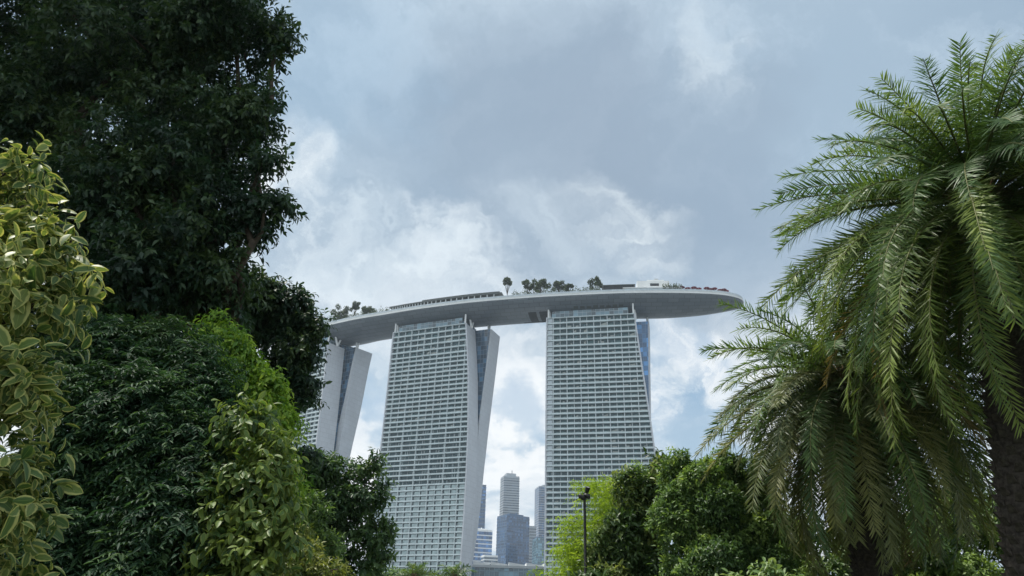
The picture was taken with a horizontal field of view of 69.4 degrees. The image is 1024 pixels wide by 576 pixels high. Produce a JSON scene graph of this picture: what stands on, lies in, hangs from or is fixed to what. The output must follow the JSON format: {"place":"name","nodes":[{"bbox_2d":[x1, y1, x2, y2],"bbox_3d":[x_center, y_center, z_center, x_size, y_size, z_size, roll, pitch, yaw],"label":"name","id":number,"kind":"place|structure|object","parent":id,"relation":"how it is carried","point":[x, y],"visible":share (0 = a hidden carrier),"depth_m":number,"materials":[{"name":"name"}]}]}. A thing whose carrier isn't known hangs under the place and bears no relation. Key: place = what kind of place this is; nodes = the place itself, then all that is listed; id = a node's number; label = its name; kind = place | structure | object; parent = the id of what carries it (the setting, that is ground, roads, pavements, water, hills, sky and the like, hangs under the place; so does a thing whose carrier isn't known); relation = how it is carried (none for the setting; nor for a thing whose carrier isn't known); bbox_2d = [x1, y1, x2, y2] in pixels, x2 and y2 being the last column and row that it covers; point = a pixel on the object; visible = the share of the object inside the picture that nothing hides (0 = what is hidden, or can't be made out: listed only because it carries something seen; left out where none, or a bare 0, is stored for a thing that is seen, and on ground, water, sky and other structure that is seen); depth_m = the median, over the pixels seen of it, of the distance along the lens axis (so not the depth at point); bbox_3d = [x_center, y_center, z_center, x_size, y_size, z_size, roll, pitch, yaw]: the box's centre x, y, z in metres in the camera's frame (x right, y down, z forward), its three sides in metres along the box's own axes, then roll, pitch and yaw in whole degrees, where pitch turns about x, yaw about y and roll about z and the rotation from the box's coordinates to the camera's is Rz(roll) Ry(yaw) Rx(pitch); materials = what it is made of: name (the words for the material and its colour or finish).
{"place":"outdoors","nodes":[
{"label":"outdoors","id":0,"kind":"place"},
{"bbox_2d":[395,561,437,575],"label":"palm tree","id":1,"kind":"object","parent":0,"point":[416,571],"visible":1,"depth_m":83.83,"materials":[{"name":"green plant"}]},
{"bbox_2d":[472,528,491,563],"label":"office tower","id":2,"kind":"structure","parent":0,"point":[483,545],"depth_m":1120.48,"materials":[{"name":"blue glass"}]},
{"bbox_2d":[478,485,485,528],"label":"office tower","id":3,"kind":"structure","parent":0,"point":[481,523],"depth_m":1358.74,"materials":[{"name":"blue glass"}]},
{"bbox_2d":[481,555,497,564],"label":"office tower","id":4,"kind":"structure","parent":0,"point":[488,559],"depth_m":1071.06,"materials":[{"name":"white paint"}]},
{"bbox_2d":[471,561,543,575],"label":"glass hall","id":5,"kind":"structure","parent":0,"point":[496,569],"depth_m":486.99,"materials":[{"name":"glass"}]},
{"bbox_2d":[499,473,519,515],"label":"office tower","id":6,"kind":"structure","parent":0,"point":[509,493],"depth_m":1410.31,"materials":[{"name":"stone"}]},
{"bbox_2d":[496,513,529,564],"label":"office tower","id":7,"kind":"structure","parent":0,"point":[512,540],"depth_m":1230.12,"materials":[{"name":"blue glass"}]},
{"bbox_2d":[529,526,535,563],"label":"office tower","id":8,"kind":"structure","parent":0,"point":[532,532],"depth_m":1418.17,"materials":[{"name":"stone"}]},
{"bbox_2d":[532,537,543,564],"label":"office tower","id":9,"kind":"structure","parent":0,"point":[537,549],"depth_m":1150.72,"materials":[{"name":"blue glass"}]},
{"bbox_2d":[534,485,544,536],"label":"office tower","id":10,"kind":"structure","parent":0,"point":[539,514],"depth_m":1486.42,"materials":[{"name":"stone"}]},
{"label":"ground","id":11,"kind":"structure","parent":0,"visible":0},
{"bbox_2d":[0,130,113,575],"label":"rubber plant","id":12,"kind":"object","parent":11,"relation":"on","point":[31,262],"visible":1,"depth_m":4.54,"materials":[{"name":"green plant"}]},
{"bbox_2d":[0,303,260,575],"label":"pinnate shrub","id":13,"kind":"object","parent":11,"relation":"on","point":[142,413],"visible":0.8,"depth_m":7.70,"materials":[{"name":"green plant"}]},
{"bbox_2d":[0,0,308,352],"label":"fig tree","id":14,"kind":"object","parent":11,"relation":"on","point":[157,230],"visible":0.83,"depth_m":14.10,"materials":[{"name":"green plant"}]},
{"bbox_2d":[167,382,314,575],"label":"variegated shrub","id":15,"kind":"object","parent":11,"relation":"on","point":[257,538],"visible":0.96,"depth_m":7.13,"materials":[{"name":"green plant"}]},
{"bbox_2d":[181,307,314,525],"bbox_3d":[-3.977,2.941,9.652,2.789,5.848,1.505,2,-25,0],"label":"climbing vine","id":16,"kind":"object","parent":11,"relation":"on","point":[238,345],"visible":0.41,"depth_m":10.20,"materials":[{"name":"green plant"}]},
{"bbox_2d":[238,262,339,474],"bbox_3d":[-5.640,3.867,15.817,3.640,9.281,2.315,2,-25,0],"label":"hanging tree","id":17,"kind":"object","parent":11,"relation":"on","point":[294,318],"visible":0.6,"depth_m":16.65,"materials":[{"name":"green plant"}]},
{"bbox_2d":[272,517,355,575],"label":"shrub","id":18,"kind":"object","parent":11,"relation":"on","point":[311,569],"visible":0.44,"depth_m":13.00,"materials":[{"name":"green plant"}]},
{"bbox_2d":[293,486,346,575],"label":"screen shrub","id":19,"kind":"object","parent":11,"relation":"on","point":[328,535],"visible":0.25,"depth_m":16.11,"materials":[{"name":"green plant"}]},
{"bbox_2d":[287,336,371,496],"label":"hotel tower","id":20,"kind":"structure","parent":11,"relation":"on","point":[345,368],"depth_m":542.04,"materials":[{"name":"white concrete"}]},
{"bbox_2d":[296,444,401,575],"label":"young tree","id":21,"kind":"object","parent":11,"relation":"on","point":[356,505],"visible":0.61,"depth_m":22.75,"materials":[{"name":"green plant"}]},
{"bbox_2d":[358,564,392,575],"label":"tree","id":22,"kind":"object","parent":11,"relation":"on","point":[384,573],"visible":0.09,"depth_m":88.37,"materials":[{"name":"green plant"}]},
{"bbox_2d":[386,565,410,575],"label":"tree","id":23,"kind":"object","parent":11,"relation":"on","point":[394,572],"visible":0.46,"depth_m":87.40,"materials":[{"name":"green plant"}]},
{"bbox_2d":[366,314,499,575],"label":"hotel tower","id":24,"kind":"structure","parent":11,"relation":"on","point":[438,401],"depth_m":485.81,"materials":[{"name":"concrete"},{"name":"glass"},{"name":"dark glass"}]},
{"bbox_2d":[393,562,405,565],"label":"window","id":25,"kind":"structure","parent":24,"relation":"in","point":[394,563],"depth_m":456.01,"materials":[{"name":"grey glass"}]},
{"bbox_2d":[395,556,405,559],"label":"window","id":26,"kind":"structure","parent":24,"relation":"in","point":[398,557],"depth_m":457.29,"materials":[{"name":"grey glass"}]},
{"bbox_2d":[394,545,406,548],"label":"window","id":27,"kind":"structure","parent":24,"relation":"in","point":[396,546],"depth_m":460.37,"materials":[{"name":"grey glass"}]},
{"bbox_2d":[396,523,408,526],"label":"window","id":28,"kind":"structure","parent":24,"relation":"in","point":[406,524],"depth_m":465.57,"materials":[{"name":"grey glass"}]},
{"bbox_2d":[397,518,409,521],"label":"window","id":29,"kind":"structure","parent":24,"relation":"in","point":[398,519],"depth_m":467.11,"materials":[{"name":"grey glass"}]},
{"bbox_2d":[397,513,409,516],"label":"window","id":30,"kind":"structure","parent":24,"relation":"in","point":[398,514],"depth_m":468.48,"materials":[{"name":"grey glass"}]},
{"bbox_2d":[398,502,410,505],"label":"window","id":31,"kind":"structure","parent":24,"relation":"in","point":[403,503],"depth_m":471.29,"materials":[{"name":"grey glass"}]},
{"bbox_2d":[398,497,410,500],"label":"window","id":32,"kind":"structure","parent":24,"relation":"in","point":[400,498],"depth_m":472.67,"materials":[{"name":"grey glass"}]},
{"bbox_2d":[408,556,421,559],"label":"window","id":33,"kind":"structure","parent":24,"relation":"in","point":[409,557],"depth_m":453.68,"materials":[{"name":"grey glass"}]},
{"bbox_2d":[409,550,421,553],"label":"window","id":34,"kind":"structure","parent":24,"relation":"in","point":[418,551],"depth_m":455.23,"materials":[{"name":"grey glass"}]},
{"bbox_2d":[409,545,421,548],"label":"window","id":35,"kind":"structure","parent":24,"relation":"in","point":[410,546],"depth_m":456.46,"materials":[{"name":"grey glass"}]},
{"bbox_2d":[410,539,422,542],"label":"window","id":36,"kind":"structure","parent":24,"relation":"in","point":[416,540],"depth_m":458.02,"materials":[{"name":"grey glass"}]},
{"bbox_2d":[410,534,422,537],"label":"window","id":37,"kind":"structure","parent":24,"relation":"in","point":[411,535],"depth_m":459.25,"materials":[{"name":"grey glass"}]},
{"bbox_2d":[410,528,423,531],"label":"window","id":38,"kind":"structure","parent":24,"relation":"in","point":[420,529],"depth_m":460.66,"materials":[{"name":"grey glass"}]},
{"bbox_2d":[411,523,423,526],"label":"window","id":39,"kind":"structure","parent":24,"relation":"in","point":[412,524],"depth_m":462.01,"materials":[{"name":"grey glass"}]},
{"bbox_2d":[411,517,423,520],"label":"window","id":40,"kind":"structure","parent":24,"relation":"in","point":[412,519],"depth_m":463.42,"materials":[{"name":"grey glass"}]},
{"bbox_2d":[412,512,424,515],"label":"window","id":41,"kind":"structure","parent":24,"relation":"in","point":[417,513],"depth_m":464.78,"materials":[{"name":"grey glass"}]},
{"bbox_2d":[412,507,424,510],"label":"window","id":42,"kind":"structure","parent":24,"relation":"in","point":[413,508],"depth_m":466.14,"materials":[{"name":"grey glass"}]},
{"bbox_2d":[413,496,425,499],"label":"window","id":43,"kind":"structure","parent":24,"relation":"in","point":[420,497],"depth_m":468.94,"materials":[{"name":"grey glass"}]},
{"bbox_2d":[413,491,425,494],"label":"window","id":44,"kind":"structure","parent":24,"relation":"in","point":[417,492],"depth_m":470.26,"materials":[{"name":"grey glass"}]},
{"bbox_2d":[414,486,426,489],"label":"window","id":45,"kind":"structure","parent":24,"relation":"in","point":[415,487],"depth_m":471.81,"materials":[{"name":"grey glass"}]},
{"bbox_2d":[373,325,467,575],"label":"windows","id":46,"kind":"structure","parent":24,"relation":"in","point":[403,355],"depth_m":492.71,"materials":[{"name":"grey glass"}]},
{"bbox_2d":[423,556,436,559],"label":"window","id":47,"kind":"structure","parent":24,"relation":"in","point":[425,557],"depth_m":450.04,"materials":[{"name":"grey glass"}]},
{"bbox_2d":[424,550,437,553],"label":"window","id":48,"kind":"structure","parent":24,"relation":"in","point":[425,551],"depth_m":451.58,"materials":[{"name":"grey glass"}]},
{"bbox_2d":[424,545,437,548],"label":"window","id":49,"kind":"structure","parent":24,"relation":"in","point":[425,546],"depth_m":453.02,"materials":[{"name":"grey glass"}]},
{"bbox_2d":[425,539,437,542],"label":"window","id":50,"kind":"structure","parent":24,"relation":"in","point":[426,540],"depth_m":454.23,"materials":[{"name":"grey glass"}]},
{"bbox_2d":[425,533,438,536],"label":"window","id":51,"kind":"structure","parent":24,"relation":"in","point":[426,535],"depth_m":455.46,"materials":[{"name":"grey glass"}]},
{"bbox_2d":[425,528,438,531],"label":"window","id":52,"kind":"structure","parent":24,"relation":"in","point":[427,529],"depth_m":456.90,"materials":[{"name":"grey glass"}]},
{"bbox_2d":[426,522,438,525],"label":"window","id":53,"kind":"structure","parent":24,"relation":"in","point":[427,524],"depth_m":458.24,"materials":[{"name":"grey glass"}]},
{"bbox_2d":[426,517,439,520],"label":"window","id":54,"kind":"structure","parent":24,"relation":"in","point":[427,518],"depth_m":459.59,"materials":[{"name":"grey glass"}]},
{"bbox_2d":[427,512,439,515],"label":"window","id":55,"kind":"structure","parent":24,"relation":"in","point":[428,513],"depth_m":461.16,"materials":[{"name":"grey glass"}]},
{"bbox_2d":[427,506,439,509],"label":"window","id":56,"kind":"structure","parent":24,"relation":"in","point":[434,507],"depth_m":462.51,"materials":[{"name":"grey glass"}]},
{"bbox_2d":[427,501,440,504],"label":"window","id":57,"kind":"structure","parent":24,"relation":"in","point":[429,502],"depth_m":463.98,"materials":[{"name":"grey glass"}]},
{"bbox_2d":[428,490,440,493],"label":"window","id":58,"kind":"structure","parent":24,"relation":"in","point":[439,491],"depth_m":466.48,"materials":[{"name":"grey glass"}]},
{"bbox_2d":[429,485,441,488],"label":"window","id":59,"kind":"structure","parent":24,"relation":"in","point":[434,486],"depth_m":467.97,"materials":[{"name":"grey glass"}]},
{"bbox_2d":[439,561,452,564],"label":"window","id":60,"kind":"structure","parent":24,"relation":"in","point":[440,562],"depth_m":445.12,"materials":[{"name":"grey glass"}]},
{"bbox_2d":[439,556,452,559],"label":"window","id":61,"kind":"structure","parent":24,"relation":"in","point":[440,557],"depth_m":446.21,"materials":[{"name":"grey glass"}]},
{"bbox_2d":[439,550,452,553],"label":"window","id":62,"kind":"structure","parent":24,"relation":"in","point":[440,551],"depth_m":447.85,"materials":[{"name":"grey glass"}]},
{"bbox_2d":[440,544,453,547],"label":"window","id":63,"kind":"structure","parent":24,"relation":"in","point":[444,545],"depth_m":449.16,"materials":[{"name":"grey glass"}]},
{"bbox_2d":[440,539,453,542],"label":"window","id":64,"kind":"structure","parent":24,"relation":"in","point":[441,540],"depth_m":450.59,"materials":[{"name":"grey glass"}]},
{"bbox_2d":[440,533,453,536],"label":"window","id":65,"kind":"structure","parent":24,"relation":"in","point":[442,534],"depth_m":452.13,"materials":[{"name":"grey glass"}]},
{"bbox_2d":[441,527,453,530],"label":"window","id":66,"kind":"structure","parent":24,"relation":"in","point":[442,529],"depth_m":453.24,"materials":[{"name":"grey glass"}]},
{"bbox_2d":[441,522,454,525],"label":"window","id":67,"kind":"structure","parent":24,"relation":"in","point":[442,523],"depth_m":454.57,"materials":[{"name":"grey glass"}]},
{"bbox_2d":[441,517,454,520],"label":"window","id":68,"kind":"structure","parent":24,"relation":"in","point":[443,518],"depth_m":456.12,"materials":[{"name":"grey glass"}]},
{"bbox_2d":[442,511,454,514],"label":"window","id":69,"kind":"structure","parent":24,"relation":"in","point":[445,512],"depth_m":457.46,"materials":[{"name":"grey glass"}]},
{"bbox_2d":[442,506,455,509],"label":"window","id":70,"kind":"structure","parent":24,"relation":"in","point":[443,507],"depth_m":458.80,"materials":[{"name":"grey glass"}]},
{"bbox_2d":[442,500,455,503],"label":"window","id":71,"kind":"structure","parent":24,"relation":"in","point":[452,501],"depth_m":460.15,"materials":[{"name":"grey glass"}]},
{"bbox_2d":[443,495,455,498],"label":"window","id":72,"kind":"structure","parent":24,"relation":"in","point":[445,496],"depth_m":461.50,"materials":[{"name":"grey glass"}]},
{"bbox_2d":[443,490,456,493],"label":"window","id":73,"kind":"structure","parent":24,"relation":"in","point":[444,491],"depth_m":462.85,"materials":[{"name":"grey glass"}]},
{"bbox_2d":[443,484,456,487],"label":"window","id":74,"kind":"structure","parent":24,"relation":"in","point":[454,485],"depth_m":464.32,"materials":[{"name":"grey glass"}]},
{"bbox_2d":[284,289,743,345],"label":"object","id":75,"kind":"structure","parent":24,"relation":"on","point":[522,309],"depth_m":501.70,"materials":[{"name":"metal"}]},
{"bbox_2d":[330,304,349,319],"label":"roof tree","id":76,"kind":"object","parent":75,"relation":"on","point":[344,311],"visible":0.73,"depth_m":556.48,"materials":[{"name":"green plant"}]},
{"bbox_2d":[349,301,360,313],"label":"roof tree","id":77,"kind":"object","parent":75,"relation":"on","point":[356,305],"visible":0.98,"depth_m":554.32,"materials":[{"name":"green plant"}]},
{"bbox_2d":[324,307,387,322],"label":"roof hedge","id":78,"kind":"object","parent":75,"relation":"on","point":[355,314],"visible":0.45,"depth_m":544.94,"materials":[{"name":"green plant"}]},
{"bbox_2d":[361,305,375,313],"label":"roof tree","id":79,"kind":"object","parent":75,"relation":"on","point":[365,309],"visible":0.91,"depth_m":545.74,"materials":[{"name":"green plant"}]},
{"bbox_2d":[389,291,503,309],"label":"deck canopy","id":80,"kind":"object","parent":75,"relation":"on","point":[462,297],"visible":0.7,"depth_m":518.38,"materials":[{"name":"grey metal"}]},
{"bbox_2d":[502,277,511,294],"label":"roof tree","id":81,"kind":"object","parent":75,"relation":"on","point":[507,281],"visible":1,"depth_m":514.37,"materials":[{"name":"green plant"}]},
{"bbox_2d":[521,279,534,293],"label":"roof tree","id":82,"kind":"object","parent":75,"relation":"on","point":[527,284],"visible":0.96,"depth_m":508.58,"materials":[{"name":"green plant"}]},
{"bbox_2d":[531,278,551,292],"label":"roof tree","id":83,"kind":"object","parent":75,"relation":"on","point":[541,283],"visible":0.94,"depth_m":507.93,"materials":[{"name":"green plant"}]},
{"bbox_2d":[512,285,600,294],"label":"roof hedge","id":84,"kind":"object","parent":75,"relation":"on","point":[544,290],"visible":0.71,"depth_m":499.52,"materials":[{"name":"green plant"}]},
{"bbox_2d":[550,280,566,291],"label":"roof tree","id":85,"kind":"object","parent":75,"relation":"on","point":[557,285],"visible":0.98,"depth_m":503.10,"materials":[{"name":"green plant"}]},
{"bbox_2d":[564,284,574,291],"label":"roof tree","id":86,"kind":"object","parent":75,"relation":"on","point":[569,286],"visible":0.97,"depth_m":499.05,"materials":[{"name":"green plant"}]},
{"bbox_2d":[587,275,602,289],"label":"roof tree","id":87,"kind":"object","parent":75,"relation":"on","point":[598,282],"visible":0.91,"depth_m":502.41,"materials":[{"name":"green plant"}]},
{"bbox_2d":[602,284,634,289],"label":"dark pavilion","id":88,"kind":"structure","parent":75,"relation":"on","point":[611,287],"depth_m":493.77,"materials":[{"name":"grey metal"}]},
{"bbox_2d":[636,279,668,286],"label":"white pavilion","id":89,"kind":"structure","parent":75,"relation":"on","point":[654,283],"depth_m":501.24,"materials":[{"name":"paint"}]},
{"bbox_2d":[623,287,681,288],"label":"bar pavilion","id":90,"kind":"structure","parent":75,"relation":"on","point":[650,288],"depth_m":489.88,"materials":[{"name":"glass"}]},
{"bbox_2d":[662,281,682,288],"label":"roof hedge","id":91,"kind":"object","parent":75,"relation":"on","point":[670,286],"visible":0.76,"depth_m":489.66,"materials":[{"name":"green plant"}]},
{"bbox_2d":[437,561,475,575],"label":"palm tree","id":92,"kind":"object","parent":11,"relation":"on","point":[456,570],"visible":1,"depth_m":84.06,"materials":[{"name":"green plant"}]},
{"bbox_2d":[526,459,645,575],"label":"bamboo clump","id":93,"kind":"object","parent":11,"relation":"on","point":[570,557],"visible":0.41,"depth_m":20.89,"materials":[{"name":"green plant"}]},
{"bbox_2d":[544,303,655,575],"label":"hotel tower","id":94,"kind":"structure","parent":11,"relation":"on","point":[598,422],"depth_m":466.00,"materials":[{"name":"concrete"},{"name":"glass"},{"name":"dark glass"}]},
{"bbox_2d":[554,510,566,513],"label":"window","id":95,"kind":"structure","parent":94,"relation":"in","point":[555,511],"depth_m":442.95,"materials":[{"name":"grey glass"}]},
{"bbox_2d":[554,499,566,502],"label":"window","id":96,"kind":"structure","parent":94,"relation":"in","point":[555,500],"depth_m":445.67,"materials":[{"name":"grey glass"}]},
{"bbox_2d":[547,315,653,575],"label":"windows","id":97,"kind":"structure","parent":94,"relation":"in","point":[600,329],"depth_m":466.14,"materials":[{"name":"grey glass"}]},
{"bbox_2d":[567,446,674,575],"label":"glossy tree","id":98,"kind":"object","parent":11,"relation":"on","point":[623,544],"visible":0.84,"depth_m":18.70,"materials":[{"name":"green plant"}]},
{"bbox_2d":[643,445,800,575],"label":"round tree","id":99,"kind":"object","parent":11,"relation":"on","point":[709,526],"visible":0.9,"depth_m":16.88,"materials":[{"name":"green plant"}]},
{"bbox_2d":[715,557,804,575],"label":"front shrub","id":100,"kind":"object","parent":11,"relation":"on","point":[771,570],"visible":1,"depth_m":11.27,"materials":[{"name":"green plant"}]},
{"bbox_2d":[690,261,999,575],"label":"palm tree","id":101,"kind":"object","parent":11,"relation":"on","point":[855,478],"visible":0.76,"depth_m":15.79,"materials":[{"name":"green plant"}]},
{"bbox_2d":[753,30,1023,575],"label":"palm tree","id":102,"kind":"object","parent":11,"relation":"on","point":[968,238],"visible":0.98,"depth_m":13.74,"materials":[{"name":"green plant"}]},
{"bbox_2d":[779,470,1004,575],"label":"shrub","id":103,"kind":"object","parent":11,"relation":"on","point":[966,563],"visible":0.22,"depth_m":19.63,"materials":[{"name":"green plant"}]},
{"label":"footpath","id":104,"kind":"structure","parent":0,"visible":0},
{"bbox_2d":[578,486,589,573],"bbox_3d":[1.803,7.430,18.062,0.320,5.095,0.163,-3,-25,9],"label":"street lamp","id":105,"kind":"object","parent":104,"relation":"on","point":[584,496],"visible":1,"depth_m":18.80,"materials":[{"name":"black metal"}]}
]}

